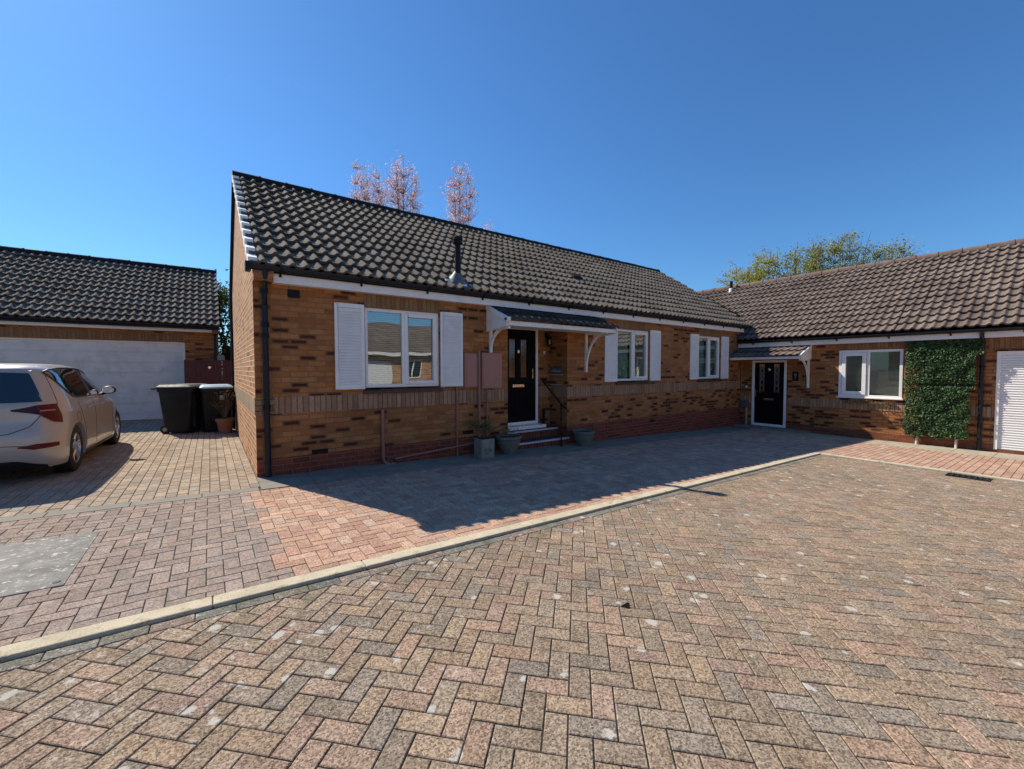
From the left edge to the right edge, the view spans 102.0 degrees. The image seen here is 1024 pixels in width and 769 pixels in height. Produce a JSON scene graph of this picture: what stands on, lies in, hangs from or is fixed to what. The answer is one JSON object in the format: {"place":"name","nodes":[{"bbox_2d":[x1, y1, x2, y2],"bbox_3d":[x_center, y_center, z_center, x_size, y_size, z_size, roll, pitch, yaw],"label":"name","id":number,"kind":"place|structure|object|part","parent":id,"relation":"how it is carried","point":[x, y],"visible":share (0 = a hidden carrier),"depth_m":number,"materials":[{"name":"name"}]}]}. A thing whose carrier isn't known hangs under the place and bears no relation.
{"place":"outdoors","nodes":[
{"label":"outdoors","id":0,"kind":"place"},
{"bbox_2d":[0,419,259,517],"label":"garage driveway","id":1,"kind":"structure","parent":0,"point":[27,491],"depth_m":5.55,"materials":[{"name":"brick"}]},
{"bbox_2d":[0,363,120,471],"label":"parked car","id":2,"kind":"object","parent":1,"relation":"on","point":[59,418],"visible":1,"depth_m":5.20,"materials":[{"name":"beige paint"}]},
{"bbox_3d":[-6.343,0.042,4.710,1.371,0.365,0.251,-2,3,-34],"label":"rear window","id":3,"kind":"part","parent":2,"relation":"part of","materials":[{"name":"black glass"}]},
{"bbox_3d":[-6.211,-0.024,5.812,0.180,0.416,1.136,-1,2,-33],"label":"rear side window","id":4,"kind":"part","parent":2,"relation":"part of","materials":[{"name":"black glass"}]},
{"bbox_3d":[-6.906,-0.049,6.822,0.189,0.412,1.122,-2,3,-34],"label":"front side window","id":5,"kind":"part","parent":2,"relation":"part of","materials":[{"name":"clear glass"}]},
{"bbox_2d":[151,384,202,433],"bbox_3d":[-7.474,0.540,9.327,0.820,1.082,0.597,0,2,-10],"label":"wheelie bin","id":6,"kind":"object","parent":1,"relation":"on","point":[181,408],"visible":0.96,"depth_m":9.10,"materials":[{"name":"black plastic"}]},
{"bbox_2d":[184,360,231,410],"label":"side gate","id":7,"kind":"structure","parent":1,"relation":"on","point":[220,370],"depth_m":12.03,"materials":[{"name":"brown wood"}]},
{"bbox_2d":[199,384,232,430],"bbox_3d":[-6.987,0.540,9.776,0.639,1.082,0.820,-2,3,-40],"label":"wheelie bin","id":8,"kind":"object","parent":1,"relation":"on","point":[211,413],"visible":0.61,"depth_m":9.46,"materials":[{"name":"black plastic"}]},
{"bbox_2d":[210,387,235,432],"bbox_3d":[-6.531,0.581,9.439,0.554,1.032,0.542,0,2,8],"label":"potted shrub","id":9,"kind":"object","parent":1,"relation":"on","point":[225,424],"visible":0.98,"depth_m":9.36,"materials":[{"name":"orange ceramic"}]},
{"bbox_2d":[217,355,224,359],"bbox_3d":[-8.594,-0.800,12.240,0.220,0.170,0.220,-2,3,-36],"label":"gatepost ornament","id":10,"kind":"object","parent":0,"point":[220,357],"visible":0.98,"depth_m":12.17,"materials":[{"name":"stone"}]},
{"bbox_2d":[0,436,812,645],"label":"driveway","id":11,"kind":"structure","parent":0,"point":[447,503],"depth_m":3.93,"materials":[{"name":"brick"}]},
{"bbox_2d":[0,531,99,596],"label":"access cover","id":12,"kind":"object","parent":11,"relation":"on","point":[33,565],"visible":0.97,"depth_m":3.00,"materials":[{"name":"metal"}]},
{"bbox_2d":[257,426,747,489],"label":"path","id":13,"kind":"structure","parent":0,"point":[293,479],"depth_m":6.70,"materials":[{"name":"grey concrete"}]},
{"bbox_2d":[466,417,496,458],"bbox_3d":[-0.491,0.908,7.214,0.465,0.732,0.554,-2,3,-36],"label":"stone planter","id":14,"kind":"object","parent":13,"relation":"on","point":[484,447],"visible":0.99,"depth_m":7.13,"materials":[{"name":"stone"}]},
{"bbox_2d":[495,423,521,454],"bbox_3d":[-0.065,0.987,7.603,0.484,0.561,0.484,-2,3,-36],"label":"bowl planter","id":15,"kind":"object","parent":13,"relation":"on","point":[508,444],"visible":1,"depth_m":7.46,"materials":[{"name":"stone"}]},
{"bbox_2d":[572,429,594,445],"bbox_3d":[1.506,1.124,8.729,0.474,0.310,0.474,-2,3,-36],"label":"bowl planter","id":16,"kind":"object","parent":13,"relation":"on","point":[583,437],"visible":1,"depth_m":8.59,"materials":[{"name":"stone"}]},
{"bbox_2d":[0,419,1023,768],"bbox_3d":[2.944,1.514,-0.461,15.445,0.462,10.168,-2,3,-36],"label":"road","id":17,"kind":"structure","parent":0,"point":[940,554],"depth_m":2.14,"materials":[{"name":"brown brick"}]},
{"bbox_2d":[0,452,1023,662],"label":"kerb","id":18,"kind":"structure","parent":17,"relation":"on","point":[48,642],"depth_m":2.87,"materials":[{"name":"beige concrete"}]},
{"bbox_2d":[0,455,1023,672],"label":"road channel","id":19,"kind":"object","parent":17,"relation":"on","point":[68,650],"visible":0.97,"depth_m":2.74,"materials":[{"name":"grey concrete"}]},
{"bbox_2d":[945,473,992,481],"bbox_3d":[7.196,1.472,6.539,0.340,0.052,0.480,-2,3,-36],"label":"drain grate","id":20,"kind":"object","parent":17,"relation":"on","point":[970,477],"visible":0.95,"depth_m":6.51,"materials":[{"name":"black metal"}]},
{"bbox_2d":[0,0,1023,350],"label":"sky","id":21,"kind":"structure","parent":0,"point":[677,138],"materials":[{"name":"blue"}]},
{"bbox_2d":[542,408,545,427],"bbox_3d":[0.692,0.724,9.050,0.120,0.420,0.117,-2,3,-36],"label":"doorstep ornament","id":22,"kind":"object","parent":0,"point":[543,415],"visible":0.84,"depth_m":9.02,"materials":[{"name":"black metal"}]},
{"bbox_2d":[701,430,1023,479],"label":"pavement","id":23,"kind":"structure","parent":0,"point":[918,457],"depth_m":8.59,"materials":[{"name":"red brick"}]},
{"bbox_2d":[748,428,1023,459],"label":"pale path","id":24,"kind":"structure","parent":0,"point":[957,450],"depth_m":9.71,"materials":[{"name":"concrete"}]},
{"bbox_2d":[902,338,984,448],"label":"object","id":25,"kind":"object","parent":24,"relation":"on","point":[955,355],"depth_m":9.55,"materials":[{"name":"green plant"}]},
{"bbox_3d":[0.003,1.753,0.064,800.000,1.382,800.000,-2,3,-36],"label":"ground","id":26,"kind":"structure","parent":0,"visible":0},
{"bbox_2d":[0,245,219,419],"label":"garage","id":27,"kind":"structure","parent":26,"relation":"on","point":[133,333],"depth_m":11.46,"materials":[{"name":"tile"}]},
{"bbox_2d":[0,339,183,419],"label":"garage door","id":28,"kind":"structure","parent":27,"relation":"in","point":[133,368],"depth_m":11.28,"materials":[{"name":"white metal"}]},
{"bbox_2d":[0,487,258,522],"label":"edging","id":29,"kind":"object","parent":26,"relation":"on","point":[73,511],"visible":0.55,"depth_m":4.27,"materials":[{"name":"grey concrete"}]},
{"bbox_2d":[215,267,229,345],"bbox_3d":[-11.086,-2.021,16.257,2.726,5.825,3.304,0,2,14],"label":"garden tree","id":30,"kind":"object","parent":26,"relation":"on","point":[223,296],"visible":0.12,"depth_m":15.78,"materials":[{"name":"green plant"}]},
{"bbox_2d":[218,335,231,412],"bbox_3d":[-9.052,-0.373,14.496,2.003,2.674,1.177,-2,3,-36],"label":"hedge","id":31,"kind":"object","parent":26,"relation":"on","point":[225,350],"visible":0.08,"depth_m":13.79,"materials":[{"name":"green plant"}]},
{"bbox_2d":[348,159,390,205],"bbox_3d":[-5.370,-3.800,15.784,1.778,9.372,1.751,-2,3,-36],"label":"budding tree","id":32,"kind":"object","parent":26,"relation":"on","point":[379,191],"visible":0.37,"depth_m":15.41,"materials":[{"name":"pink plant"}]},
{"bbox_2d":[379,150,424,213],"bbox_3d":[-4.389,-4.194,16.794,1.949,10.082,2.016,0,2,2],"label":"budding tree","id":33,"kind":"object","parent":26,"relation":"on","point":[398,197],"visible":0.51,"depth_m":16.44,"materials":[{"name":"pink plant"}]},
{"bbox_2d":[441,162,477,225],"bbox_3d":[-2.341,-4.417,18.073,1.908,10.425,1.688,-2,3,-36],"label":"budding tree","id":34,"kind":"object","parent":26,"relation":"on","point":[459,213],"visible":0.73,"depth_m":17.80,"materials":[{"name":"pink plant"}]},
{"bbox_2d":[229,170,752,477],"bbox_3d":[0.637,-1.251,11.953,14.380,5.928,7.257,-2,3,-36],"label":"bungalow","id":35,"kind":"object","parent":26,"relation":"on","point":[363,333],"visible":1,"depth_m":7.53,"materials":[{"name":"orange brick"}]},
{"bbox_2d":[363,307,442,393],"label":"window","id":36,"kind":"structure","parent":35,"relation":"in","point":[401,347],"depth_m":6.90,"materials":[{"name":"white plastic"}]},
{"bbox_2d":[508,329,534,422],"bbox_3d":[0.182,-0.182,8.772,0.836,1.951,0.096,-2,3,-36],"label":"front door","id":37,"kind":"structure","parent":35,"relation":"in","point":[521,343],"depth_m":8.81,"materials":[{"name":"black plastic"}]},
{"bbox_2d":[615,329,651,384],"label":"window","id":38,"kind":"structure","parent":35,"relation":"in","point":[632,366],"depth_m":10.19,"materials":[{"name":"white plastic"}]},
{"bbox_2d":[697,336,721,381],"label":"window","id":39,"kind":"structure","parent":35,"relation":"in","point":[708,346],"depth_m":12.28,"materials":[{"name":"white plastic"}]},
{"bbox_2d":[711,246,785,285],"bbox_3d":[12.925,-3.113,22.916,2.808,8.614,4.039,-2,3,-36],"label":"spring tree","id":40,"kind":"object","parent":26,"relation":"on","point":[757,276],"visible":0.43,"depth_m":22.15,"materials":[{"name":"green plant"}]},
{"bbox_2d":[769,233,851,277],"bbox_3d":[14.811,-3.070,20.878,2.884,8.669,3.510,-2,3,-36],"label":"spring tree","id":41,"kind":"object","parent":26,"relation":"on","point":[811,265],"visible":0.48,"depth_m":20.27,"materials":[{"name":"green plant"}]},
{"bbox_2d":[696,238,1023,454],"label":"adjoining bungalow","id":42,"kind":"object","parent":26,"relation":"on","point":[815,351],"visible":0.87,"depth_m":11.02,"materials":[{"name":"brick"}]},
{"bbox_2d":[754,362,783,424],"bbox_3d":[7.806,0.264,12.620,0.090,1.871,0.816,-2,3,-36],"label":"front door","id":43,"kind":"structure","parent":42,"relation":"in","point":[769,376],"depth_m":12.62,"materials":[{"name":"black plastic"}]},
{"bbox_2d":[843,399,893,407],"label":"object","id":44,"kind":"object","parent":42,"relation":"attached to","point":[863,402],"depth_m":10.65,"materials":[{"name":"green plant"}]},
{"bbox_2d":[836,349,903,399],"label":"window","id":45,"kind":"structure","parent":42,"relation":"in","point":[864,374],"depth_m":10.95,"materials":[{"name":"white plastic"}]},
{"bbox_2d":[997,353,1023,451],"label":"roller door","id":46,"kind":"structure","parent":42,"relation":"in","point":[1011,399],"depth_m":8.81,"materials":[{"name":"white metal"}]},
{"bbox_2d":[821,230,927,269],"bbox_3d":[16.083,-2.954,18.475,2.673,8.605,3.868,-2,3,-36],"label":"spring tree","id":47,"kind":"object","parent":26,"relation":"on","point":[849,257],"visible":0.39,"depth_m":18.51,"materials":[{"name":"green plant"}]}
]}

